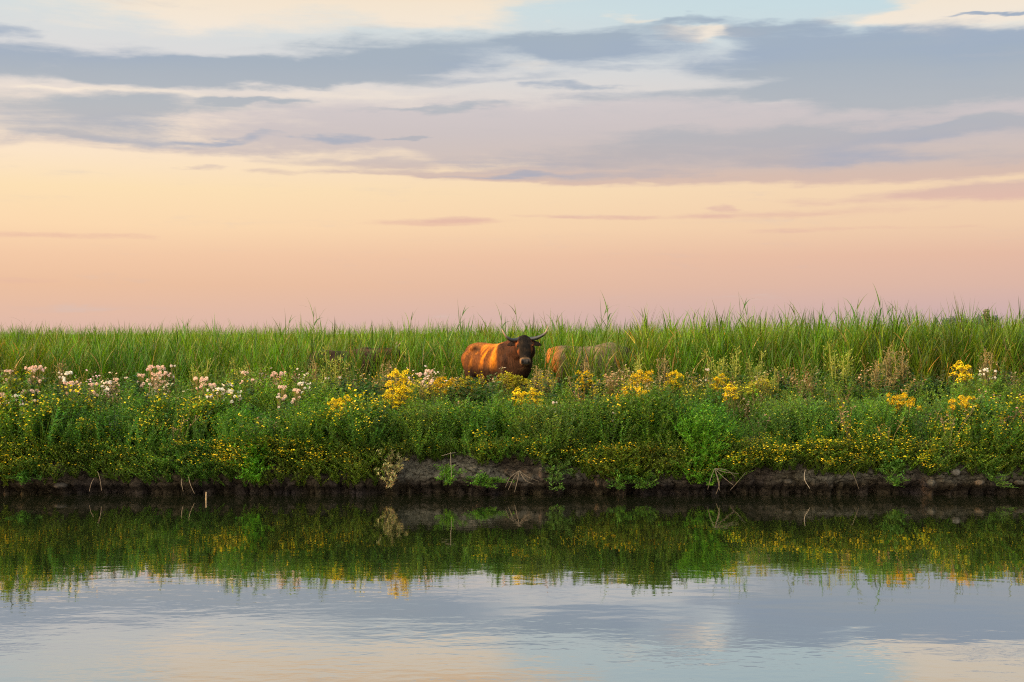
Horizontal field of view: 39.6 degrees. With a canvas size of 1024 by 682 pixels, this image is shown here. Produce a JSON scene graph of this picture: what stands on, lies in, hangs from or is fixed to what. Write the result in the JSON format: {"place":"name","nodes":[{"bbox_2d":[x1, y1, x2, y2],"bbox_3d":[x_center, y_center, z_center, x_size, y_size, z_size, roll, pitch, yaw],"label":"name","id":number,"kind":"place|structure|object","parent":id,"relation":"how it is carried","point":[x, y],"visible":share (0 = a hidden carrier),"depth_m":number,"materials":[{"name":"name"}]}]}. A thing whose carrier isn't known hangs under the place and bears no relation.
{"place":"outdoors","nodes":[
{"label":"outdoors","id":0,"kind":"place"},
{"bbox_2d":[0,492,1023,681],"bbox_3d":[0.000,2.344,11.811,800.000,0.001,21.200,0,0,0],"label":"water","id":1,"kind":"structure","parent":0,"point":[529,587],"depth_m":13.48,"materials":[{"name":"grey liquid"}]},
{"bbox_2d":[0,334,1023,494],"bbox_3d":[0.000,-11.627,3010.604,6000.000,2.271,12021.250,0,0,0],"label":"ground","id":2,"kind":"structure","parent":0,"point":[414,475],"depth_m":21.30,"materials":[{"name":"soil"}]},
{"bbox_2d":[4,394,22,435],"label":"thistle","id":3,"kind":"object","parent":2,"relation":"on","point":[15,395],"visible":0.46,"depth_m":21.96,"materials":[{"name":"green plant"}]},
{"bbox_2d":[0,456,43,484],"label":"bush","id":4,"kind":"object","parent":2,"relation":"on","point":[24,479],"visible":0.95,"depth_m":20.98,"materials":[{"name":"green plant"}]},
{"bbox_2d":[20,389,38,414],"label":"thistle","id":5,"kind":"object","parent":2,"relation":"on","point":[32,390],"visible":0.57,"depth_m":22.36,"materials":[{"name":"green plant"}]},
{"bbox_2d":[25,365,46,399],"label":"thistle","id":6,"kind":"object","parent":2,"relation":"on","point":[40,367],"visible":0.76,"depth_m":24.56,"materials":[{"name":"pink plant"}]},
{"bbox_2d":[54,482,67,487],"bbox_3d":[-6.719,2.150,21.181,0.203,0.092,0.209,0,0,0],"label":"soil clod","id":7,"kind":"object","parent":2,"relation":"on","point":[61,485],"visible":1,"depth_m":21.11,"materials":[{"name":"soil"}]},
{"bbox_2d":[58,371,72,402],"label":"thistle","id":8,"kind":"object","parent":2,"relation":"on","point":[64,379],"visible":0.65,"depth_m":24.39,"materials":[{"name":"white plant"}]},
{"bbox_2d":[52,360,82,399],"bbox_3d":[-7.890,0.896,25.220,0.540,1.185,0.380,0,0,-15],"label":"dock","id":9,"kind":"object","parent":2,"relation":"on","point":[60,379],"visible":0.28,"depth_m":25.20,"materials":[{"name":"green plant"}]},
{"bbox_2d":[63,380,81,400],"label":"thistle","id":10,"kind":"object","parent":2,"relation":"on","point":[71,383],"visible":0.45,"depth_m":23.77,"materials":[{"name":"pink plant"}]},
{"bbox_2d":[88,382,98,406],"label":"thistle","id":11,"kind":"object","parent":2,"relation":"on","point":[93,392],"visible":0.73,"depth_m":23.26,"materials":[{"name":"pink plant"}]},
{"bbox_2d":[101,381,111,401],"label":"thistle","id":12,"kind":"object","parent":2,"relation":"on","point":[107,388],"visible":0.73,"depth_m":23.81,"materials":[{"name":"white plant"}]},
{"bbox_2d":[137,373,145,401],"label":"thistle","id":13,"kind":"object","parent":2,"relation":"on","point":[142,383],"visible":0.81,"depth_m":24.40,"materials":[{"name":"pink plant"}]},
{"bbox_2d":[145,365,165,389],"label":"thistle","id":14,"kind":"object","parent":2,"relation":"on","point":[149,368],"visible":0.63,"depth_m":24.77,"materials":[{"name":"pink plant"}]},
{"bbox_2d":[151,371,170,395],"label":"thistle","id":15,"kind":"object","parent":2,"relation":"on","point":[158,374],"visible":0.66,"depth_m":24.47,"materials":[{"name":"pink plant"}]},
{"bbox_2d":[188,357,211,392],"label":"flowering plant","id":16,"kind":"object","parent":2,"relation":"on","point":[194,374],"visible":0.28,"depth_m":25.23,"materials":[{"name":"green plant"}]},
{"bbox_2d":[193,376,208,401],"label":"thistle","id":17,"kind":"object","parent":2,"relation":"on","point":[204,379],"visible":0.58,"depth_m":23.76,"materials":[{"name":"pink plant"}]},
{"bbox_2d":[199,383,216,398],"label":"thistle","id":18,"kind":"object","parent":2,"relation":"on","point":[213,384],"visible":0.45,"depth_m":23.23,"materials":[{"name":"pink plant"}]},
{"bbox_2d":[207,387,224,439],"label":"thistle","id":19,"kind":"object","parent":2,"relation":"on","point":[218,389],"visible":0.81,"depth_m":22.47,"materials":[{"name":"plant"}]},
{"bbox_2d":[228,390,241,409],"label":"thistle","id":20,"kind":"object","parent":2,"relation":"on","point":[239,399],"visible":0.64,"depth_m":22.29,"materials":[{"name":"white plant"}]},
{"bbox_2d":[229,357,253,385],"bbox_3d":[-4.827,0.861,25.413,0.471,1.177,0.409,0,0,27],"label":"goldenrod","id":21,"kind":"object","parent":2,"relation":"on","point":[241,376],"visible":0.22,"depth_m":25.40,"materials":[{"name":"green plant"}]},
{"bbox_2d":[227,427,274,481],"bbox_3d":[-3.810,1.665,20.971,0.716,0.838,0.477,0,0,14],"label":"bush","id":22,"kind":"object","parent":2,"relation":"on","point":[251,470],"visible":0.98,"depth_m":20.94,"materials":[{"name":"green plant"}]},
{"bbox_2d":[270,371,285,388],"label":"thistle","id":23,"kind":"object","parent":2,"relation":"on","point":[273,374],"visible":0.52,"depth_m":24.15,"materials":[{"name":"pink plant"}]},
{"bbox_2d":[272,315,292,372],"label":"tall reed","id":24,"kind":"object","parent":2,"relation":"on","point":[283,336],"visible":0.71,"depth_m":30.66,"materials":[{"name":"green plant"}]},
{"bbox_2d":[278,385,286,411],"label":"thistle","id":25,"kind":"object","parent":2,"relation":"on","point":[282,391],"visible":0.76,"depth_m":22.64,"materials":[{"name":"beige plant"}]},
{"bbox_2d":[290,389,300,407],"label":"thistle","id":26,"kind":"object","parent":2,"relation":"on","point":[298,394],"visible":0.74,"depth_m":22.36,"materials":[{"name":"beige plant"}]},
{"bbox_2d":[297,382,310,403],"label":"thistle","id":27,"kind":"object","parent":2,"relation":"on","point":[300,383],"visible":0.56,"depth_m":23.47,"materials":[{"name":"white plant"}]},
{"bbox_2d":[294,358,320,387],"bbox_3d":[-3.656,0.893,25.614,0.532,1.166,0.374,0,0,9],"label":"dock","id":28,"kind":"object","parent":2,"relation":"on","point":[315,368],"visible":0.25,"depth_m":25.56,"materials":[{"name":"green plant"}]},
{"bbox_2d":[307,298,321,366],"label":"tall reed","id":29,"kind":"object","parent":2,"relation":"on","point":[313,332],"visible":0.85,"depth_m":30.42,"materials":[{"name":"green plant"}]},
{"bbox_2d":[313,309,327,377],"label":"tall reed","id":30,"kind":"object","parent":2,"relation":"on","point":[318,341],"visible":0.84,"depth_m":30.57,"materials":[{"name":"green plant"}]},
{"bbox_2d":[327,397,344,440],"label":"ragwort","id":31,"kind":"object","parent":2,"relation":"on","point":[335,406],"visible":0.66,"depth_m":21.81,"materials":[{"name":"yellow plant"}]},
{"bbox_2d":[320,346,352,387],"bbox_3d":[-3.187,0.778,25.614,0.565,1.413,0.491,0,0,28],"label":"goldenrod","id":32,"kind":"object","parent":2,"relation":"on","point":[335,371],"visible":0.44,"depth_m":25.58,"materials":[{"name":"green plant"}]},
{"bbox_2d":[337,394,353,437],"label":"ragwort","id":33,"kind":"object","parent":2,"relation":"on","point":[340,400],"visible":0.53,"depth_m":22.02,"materials":[{"name":"yellow plant"}]},
{"bbox_2d":[307,343,408,386],"bbox_3d":[-3.481,0.704,32.193,2.334,1.441,0.672,0,0,2],"label":"cow","id":34,"kind":"object","parent":2,"relation":"on","point":[332,353],"visible":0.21,"depth_m":32.00},
{"bbox_2d":[376,360,397,391],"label":"dock","id":35,"kind":"object","parent":2,"relation":"on","point":[388,372],"visible":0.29,"depth_m":24.98,"materials":[{"name":"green plant"}]},
{"bbox_2d":[374,449,408,487],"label":"bush","id":36,"kind":"object","parent":2,"relation":"on","point":[390,457],"visible":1,"depth_m":21.06,"materials":[{"name":"beige plant"}]},
{"bbox_2d":[382,389,400,436],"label":"ragwort","id":37,"kind":"object","parent":2,"relation":"on","point":[389,395],"visible":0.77,"depth_m":22.38,"materials":[{"name":"yellow plant"}]},
{"bbox_2d":[385,368,411,422],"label":"ragwort","id":38,"kind":"object","parent":2,"relation":"on","point":[395,374],"visible":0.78,"depth_m":23.04,"materials":[{"name":"yellow plant"}]},
{"bbox_2d":[393,385,412,426],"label":"ragwort","id":39,"kind":"object","parent":2,"relation":"on","point":[398,391],"visible":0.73,"depth_m":22.69,"materials":[{"name":"yellow plant"}]},
{"bbox_2d":[399,312,414,369],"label":"tall reed","id":40,"kind":"object","parent":2,"relation":"on","point":[409,335],"visible":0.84,"depth_m":30.52,"materials":[{"name":"green plant"}]},
{"bbox_2d":[417,372,427,402],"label":"thistle","id":41,"kind":"object","parent":2,"relation":"on","point":[422,382],"visible":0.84,"depth_m":23.79,"materials":[{"name":"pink plant"}]},
{"bbox_2d":[424,369,433,404],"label":"thistle","id":42,"kind":"object","parent":2,"relation":"on","point":[429,380],"visible":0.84,"depth_m":23.99,"materials":[{"name":"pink plant"}]},
{"bbox_2d":[430,376,460,405],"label":"ragwort","id":43,"kind":"object","parent":2,"relation":"on","point":[438,385],"visible":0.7,"depth_m":24.55,"materials":[{"name":"yellow plant"}]},
{"bbox_2d":[434,463,468,485],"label":"bush","id":44,"kind":"object","parent":2,"relation":"on","point":[448,476],"visible":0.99,"depth_m":20.98,"materials":[{"name":"green plant"}]},
{"bbox_2d":[445,300,473,394],"bbox_3d":[-1.200,0.242,30.755,0.865,2.383,0.241,0,0,-39],"label":"tall reed","id":45,"kind":"object","parent":2,"relation":"on","point":[455,333],"visible":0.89,"depth_m":30.70,"materials":[{"name":"green plant"}]},
{"bbox_2d":[455,376,475,400],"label":"ragwort","id":46,"kind":"object","parent":2,"relation":"on","point":[461,380],"visible":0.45,"depth_m":24.95,"materials":[{"name":"yellow plant"}]},
{"bbox_2d":[465,469,489,487],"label":"bush","id":47,"kind":"object","parent":2,"relation":"on","point":[476,482],"visible":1,"depth_m":20.97,"materials":[{"name":"green plant"}]},
{"bbox_2d":[477,472,513,488],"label":"bush","id":48,"kind":"object","parent":2,"relation":"on","point":[490,480],"visible":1,"depth_m":20.97,"materials":[{"name":"green plant"}]},
{"bbox_2d":[495,307,509,342],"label":"tall reed","id":49,"kind":"object","parent":2,"relation":"on","point":[501,326],"visible":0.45,"depth_m":31.23,"materials":[{"name":"green plant"}]},
{"bbox_2d":[461,325,547,398],"bbox_3d":[-0.208,0.560,28.723,0.926,1.809,2.410,0,0,-31],"label":"bull","id":50,"kind":"object","parent":2,"relation":"on","point":[514,356],"visible":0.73,"depth_m":28.34,"materials":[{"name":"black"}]},
{"bbox_2d":[495,372,518,406],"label":"ragwort","id":51,"kind":"object","parent":2,"relation":"on","point":[507,379],"visible":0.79,"depth_m":24.94,"materials":[{"name":"yellow plant"}]},
{"bbox_2d":[0,360,1021,429],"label":"seeding herbs","id":52,"kind":"object","parent":2,"relation":"on","point":[613,380],"visible":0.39,"depth_m":24.67,"materials":[{"name":"green plant"}]},
{"bbox_2d":[0,292,1023,402],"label":"reed meadow","id":53,"kind":"structure","parent":2,"relation":"on","point":[931,349],"depth_m":30.61,"materials":[{"name":"green plant"}]},
{"bbox_2d":[0,363,1023,459],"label":"leafy herbs","id":54,"kind":"object","parent":2,"relation":"on","point":[455,422],"visible":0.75,"depth_m":21.83,"materials":[{"name":"green plant"}]},
{"bbox_2d":[0,426,1023,487],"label":"trailing herbs","id":55,"kind":"object","parent":2,"relation":"on","point":[821,454],"visible":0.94,"depth_m":21.16,"materials":[{"name":"green plant"}]},
{"bbox_2d":[0,370,1023,459],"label":"fleabane plants","id":56,"kind":"object","parent":2,"relation":"on","point":[206,403],"visible":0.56,"depth_m":21.67,"materials":[{"name":"green plant"}]},
{"bbox_2d":[0,381,1023,459],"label":"coarse growth","id":57,"kind":"object","parent":2,"relation":"on","point":[487,423],"visible":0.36,"depth_m":21.58,"materials":[{"name":"green plant"}]},
{"bbox_2d":[0,368,1023,455],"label":"nettle thicket","id":58,"kind":"object","parent":2,"relation":"on","point":[480,396],"visible":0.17,"depth_m":24.43,"materials":[{"name":"green plant"}]},
{"bbox_2d":[509,374,529,410],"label":"ragwort","id":59,"kind":"object","parent":2,"relation":"on","point":[519,380],"visible":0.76,"depth_m":24.97,"materials":[{"name":"yellow plant"}]},
{"bbox_2d":[511,387,528,407],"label":"ragwort","id":60,"kind":"object","parent":2,"relation":"on","point":[517,393],"visible":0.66,"depth_m":22.51,"materials":[{"name":"yellow plant"}]},
{"bbox_2d":[506,470,536,489],"bbox_3d":[0.150,2.056,20.831,0.495,0.316,0.066,0,0,0],"label":"bare root","id":61,"kind":"object","parent":2,"relation":"on","point":[517,479],"visible":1,"depth_m":20.82,"materials":[{"name":"wood"}]},
{"bbox_2d":[527,387,543,406],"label":"ragwort","id":62,"kind":"object","parent":2,"relation":"on","point":[533,393],"visible":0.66,"depth_m":22.54,"materials":[{"name":"yellow plant"}]},
{"bbox_2d":[530,364,546,401],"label":"dock","id":63,"kind":"object","parent":2,"relation":"on","point":[536,377],"visible":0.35,"depth_m":25.41,"materials":[{"name":"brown plant"}]},
{"bbox_2d":[540,367,558,398],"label":"goldenrod","id":64,"kind":"object","parent":2,"relation":"on","point":[548,383],"visible":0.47,"depth_m":25.18,"materials":[{"name":"green plant"}]},
{"bbox_2d":[548,312,562,368],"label":"tall reed","id":65,"kind":"object","parent":2,"relation":"on","point":[554,328],"visible":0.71,"depth_m":30.77,"materials":[{"name":"green plant"}]},
{"bbox_2d":[541,454,575,490],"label":"bush","id":66,"kind":"object","parent":2,"relation":"on","point":[559,466],"visible":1,"depth_m":21.01,"materials":[{"name":"green plant"}]},
{"bbox_2d":[565,358,593,397],"bbox_3d":[1.252,0.888,26.013,0.536,1.176,0.377,0,0,8],"label":"dock","id":67,"kind":"object","parent":2,"relation":"on","point":[588,365],"visible":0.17,"depth_m":25.96,"materials":[{"name":"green plant"}]},
{"bbox_2d":[575,370,594,400],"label":"ragwort","id":68,"kind":"object","parent":2,"relation":"on","point":[582,378],"visible":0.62,"depth_m":24.62,"materials":[{"name":"yellow plant"}]},
{"bbox_2d":[545,342,635,394],"bbox_3d":[1.888,0.725,31.488,2.337,1.389,0.727,0,0,4],"label":"cow","id":69,"kind":"object","parent":2,"relation":"on","point":[556,356],"visible":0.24,"depth_m":31.25},
{"bbox_2d":[586,304,608,363],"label":"tall reed","id":70,"kind":"object","parent":2,"relation":"on","point":[597,331],"visible":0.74,"depth_m":30.61,"materials":[{"name":"green plant"}]},
{"bbox_2d":[599,290,612,374],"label":"tall reed","id":71,"kind":"object","parent":2,"relation":"on","point":[607,330],"visible":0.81,"depth_m":30.40,"materials":[{"name":"green plant"}]},
{"bbox_2d":[597,458,637,490],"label":"bush","id":72,"kind":"object","parent":2,"relation":"on","point":[619,476],"visible":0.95,"depth_m":20.96,"materials":[{"name":"green plant"}]},
{"bbox_2d":[621,352,644,385],"bbox_3d":[2.247,0.825,25.987,0.445,1.280,0.512,0,0,-6],"label":"goldenrod","id":73,"kind":"object","parent":2,"relation":"on","point":[636,368],"visible":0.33,"depth_m":25.96,"materials":[{"name":"green plant"}]},
{"bbox_2d":[616,385,649,399],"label":"ragwort","id":74,"kind":"object","parent":2,"relation":"on","point":[635,388],"visible":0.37,"depth_m":22.70,"materials":[{"name":"yellow plant"}]},
{"bbox_2d":[623,464,658,488],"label":"bush","id":75,"kind":"object","parent":2,"relation":"on","point":[643,483],"visible":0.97,"depth_m":20.96,"materials":[{"name":"green plant"}]},
{"bbox_2d":[628,369,654,396],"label":"ragwort","id":76,"kind":"object","parent":2,"relation":"on","point":[644,377],"visible":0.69,"depth_m":24.39,"materials":[{"name":"yellow plant"}]},
{"bbox_2d":[652,353,673,387],"bbox_3d":[2.846,0.845,26.054,0.399,1.244,0.567,0,0,37],"label":"dock","id":77,"kind":"object","parent":2,"relation":"on","point":[664,370],"visible":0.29,"depth_m":25.97,"materials":[{"name":"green plant"}]},
{"bbox_2d":[665,370,683,399],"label":"ragwort","id":78,"kind":"object","parent":2,"relation":"on","point":[675,372],"visible":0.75,"depth_m":24.58,"materials":[{"name":"yellow plant"}]},
{"bbox_2d":[658,407,735,485],"bbox_3d":[2.746,1.538,20.978,1.254,1.184,0.505,0,0,0],"label":"bush","id":79,"kind":"object","parent":2,"relation":"on","point":[707,440],"visible":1,"depth_m":20.99,"materials":[{"name":"green plant"}]},
{"bbox_2d":[701,348,730,394],"bbox_3d":[3.728,0.791,26.013,0.534,1.337,0.465,0,0,24],"label":"goldenrod","id":80,"kind":"object","parent":2,"relation":"on","point":[716,371],"visible":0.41,"depth_m":25.98,"materials":[{"name":"green plant"}]},
{"bbox_2d":[710,373,728,406],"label":"ragwort","id":81,"kind":"object","parent":2,"relation":"on","point":[716,383],"visible":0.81,"depth_m":24.48,"materials":[{"name":"yellow plant"}]},
{"bbox_2d":[708,468,738,492],"bbox_3d":[3.085,2.050,20.772,0.454,0.376,0.064,0,0,5],"label":"bare root","id":82,"kind":"object","parent":2,"relation":"on","point":[721,475],"visible":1,"depth_m":20.77,"materials":[{"name":"wood"}]},
{"bbox_2d":[722,383,738,430],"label":"ragwort","id":83,"kind":"object","parent":2,"relation":"on","point":[729,388],"visible":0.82,"depth_m":23.45,"materials":[{"name":"yellow plant"}]},
{"bbox_2d":[719,345,742,390],"bbox_3d":[4.007,0.763,25.985,0.489,1.407,0.562,0,0,-7],"label":"goldenrod","id":84,"kind":"object","parent":2,"relation":"on","point":[734,369],"visible":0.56,"depth_m":25.93,"materials":[{"name":"green plant"}]},
{"bbox_2d":[725,292,752,360],"bbox_3d":[4.810,0.151,30.366,0.925,2.548,0.258,0,0,-39],"label":"tall reed","id":85,"kind":"object","parent":2,"relation":"on","point":[738,321],"visible":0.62,"depth_m":30.33,"materials":[{"name":"green plant"}]},
{"bbox_2d":[745,349,765,410],"bbox_3d":[4.508,0.818,26.014,0.532,1.330,0.462,0,0,-37],"label":"goldenrod","id":86,"kind":"object","parent":2,"relation":"on","point":[755,369],"visible":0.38,"depth_m":26.02,"materials":[{"name":"green plant"}]},
{"bbox_2d":[748,377,772,424],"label":"ragwort","id":87,"kind":"object","parent":2,"relation":"on","point":[760,381],"visible":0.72,"depth_m":24.49,"materials":[{"name":"yellow plant"}]},
{"bbox_2d":[763,365,778,404],"bbox_3d":[4.584,0.949,25.012,0.414,1.034,0.360,0,0,-39],"label":"goldenrod","id":88,"kind":"object","parent":2,"relation":"on","point":[773,381],"visible":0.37,"depth_m":25.05,"materials":[{"name":"green plant"}]},
{"bbox_2d":[822,340,855,395],"bbox_3d":[5.965,0.719,25.913,0.590,1.476,0.513,0,0,23],"label":"goldenrod","id":89,"kind":"object","parent":2,"relation":"on","point":[848,370],"visible":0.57,"depth_m":25.84,"materials":[{"name":"green plant"}]},
{"bbox_2d":[842,294,866,388],"bbox_3d":[7.200,0.228,30.048,0.691,2.494,0.220,0,0,7],"label":"tall reed","id":90,"kind":"object","parent":2,"relation":"on","point":[854,318],"visible":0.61,"depth_m":29.96,"materials":[{"name":"green plant"}]},
{"bbox_2d":[867,358,891,398],"bbox_3d":[6.484,0.881,25.152,0.370,1.152,0.525,0,0,-25],"label":"dock","id":91,"kind":"object","parent":2,"relation":"on","point":[876,373],"visible":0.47,"depth_m":25.21,"materials":[{"name":"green plant"}]},
{"bbox_2d":[873,284,887,358],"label":"tall reed","id":92,"kind":"object","parent":2,"relation":"on","point":[879,313],"visible":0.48,"depth_m":30.00,"materials":[{"name":"green plant"}]},
{"bbox_2d":[875,446,911,487],"bbox_3d":[5.644,1.849,20.945,0.495,0.603,0.510,0,0,29],"label":"bush","id":93,"kind":"object","parent":2,"relation":"on","point":[890,465],"visible":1,"depth_m":20.99,"materials":[{"name":"green plant"}]},
{"bbox_2d":[879,345,909,391],"bbox_3d":[6.918,0.757,25.941,0.441,1.375,0.627,0,0,-24],"label":"dock","id":94,"kind":"object","parent":2,"relation":"on","point":[889,366],"visible":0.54,"depth_m":26.01,"materials":[{"name":"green plant"}]},
{"bbox_2d":[888,346,912,400],"bbox_3d":[7.137,0.770,25.860,0.440,1.374,0.626,0,0,36],"label":"dock","id":95,"kind":"object","parent":2,"relation":"on","point":[901,362],"visible":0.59,"depth_m":25.77,"materials":[{"name":"brown plant"}]},
{"bbox_2d":[886,392,921,446],"bbox_3d":[6.097,1.312,22.153,0.474,1.033,0.595,0,0,-28],"label":"ragwort","id":96,"kind":"object","parent":2,"relation":"on","point":[905,396],"visible":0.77,"depth_m":22.11,"materials":[{"name":"yellow plant"}]},
{"bbox_2d":[926,479,935,486],"bbox_3d":[6.201,2.098,21.052,0.139,0.122,0.205,0,0,27],"label":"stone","id":97,"kind":"object","parent":2,"relation":"on","point":[930,482],"visible":1,"depth_m":20.99,"materials":[{"name":"stone"}]},
{"bbox_2d":[950,469,960,475],"bbox_3d":[6.581,1.947,21.118,0.154,0.106,0.203,0,0,0],"label":"soil clod","id":98,"kind":"object","parent":2,"relation":"on","point":[955,472],"visible":1,"depth_m":21.04,"materials":[{"name":"soil"}]},
{"bbox_2d":[950,360,973,394],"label":"ragwort","id":99,"kind":"object","parent":2,"relation":"on","point":[966,368],"visible":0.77,"depth_m":24.96,"materials":[{"name":"yellow plant"}]},
{"bbox_2d":[945,395,979,439],"bbox_3d":[6.967,1.330,21.974,0.579,1.006,0.461,0,0,-36],"label":"ragwort","id":100,"kind":"object","parent":2,"relation":"on","point":[952,406],"visible":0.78,"depth_m":21.89,"materials":[{"name":"yellow plant"}]},
{"bbox_2d":[974,479,984,485],"bbox_3d":[6.926,2.096,21.059,0.145,0.090,0.217,0,0,0],"label":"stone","id":101,"kind":"object","parent":2,"relation":"on","point":[978,482],"visible":1,"depth_m":21.00,"materials":[{"name":"stone"}]},
{"bbox_2d":[966,346,997,389],"bbox_3d":[8.558,0.787,26.010,0.627,1.376,0.441,0,0,5],"label":"dock","id":102,"kind":"object","parent":2,"relation":"on","point":[984,365],"visible":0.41,"depth_m":25.97,"materials":[{"name":"brown plant"}]},
{"bbox_2d":[979,309,990,326],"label":"tree","id":103,"kind":"object","parent":2,"relation":"on","point":[985,313],"visible":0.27,"depth_m":419.31,"materials":[{"name":"green plant"}]},
{"bbox_2d":[975,454,1017,487],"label":"bush","id":104,"kind":"object","parent":2,"relation":"on","point":[993,479],"visible":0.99,"depth_m":20.97,"materials":[{"name":"green plant"}]},
{"bbox_2d":[1014,480,1023,484],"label":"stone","id":105,"kind":"object","parent":2,"relation":"on","point":[1018,482],"visible":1,"depth_m":21.00,"materials":[{"name":"stone"}]},
{"bbox_2d":[0,0,1023,334],"label":"sky","id":106,"kind":"structure","parent":0,"point":[244,162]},
{"bbox_2d":[979,368,996,387],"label":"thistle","id":107,"kind":"object","parent":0,"point":[984,369],"visible":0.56,"depth_m":24.78,"materials":[{"name":"white plant"}]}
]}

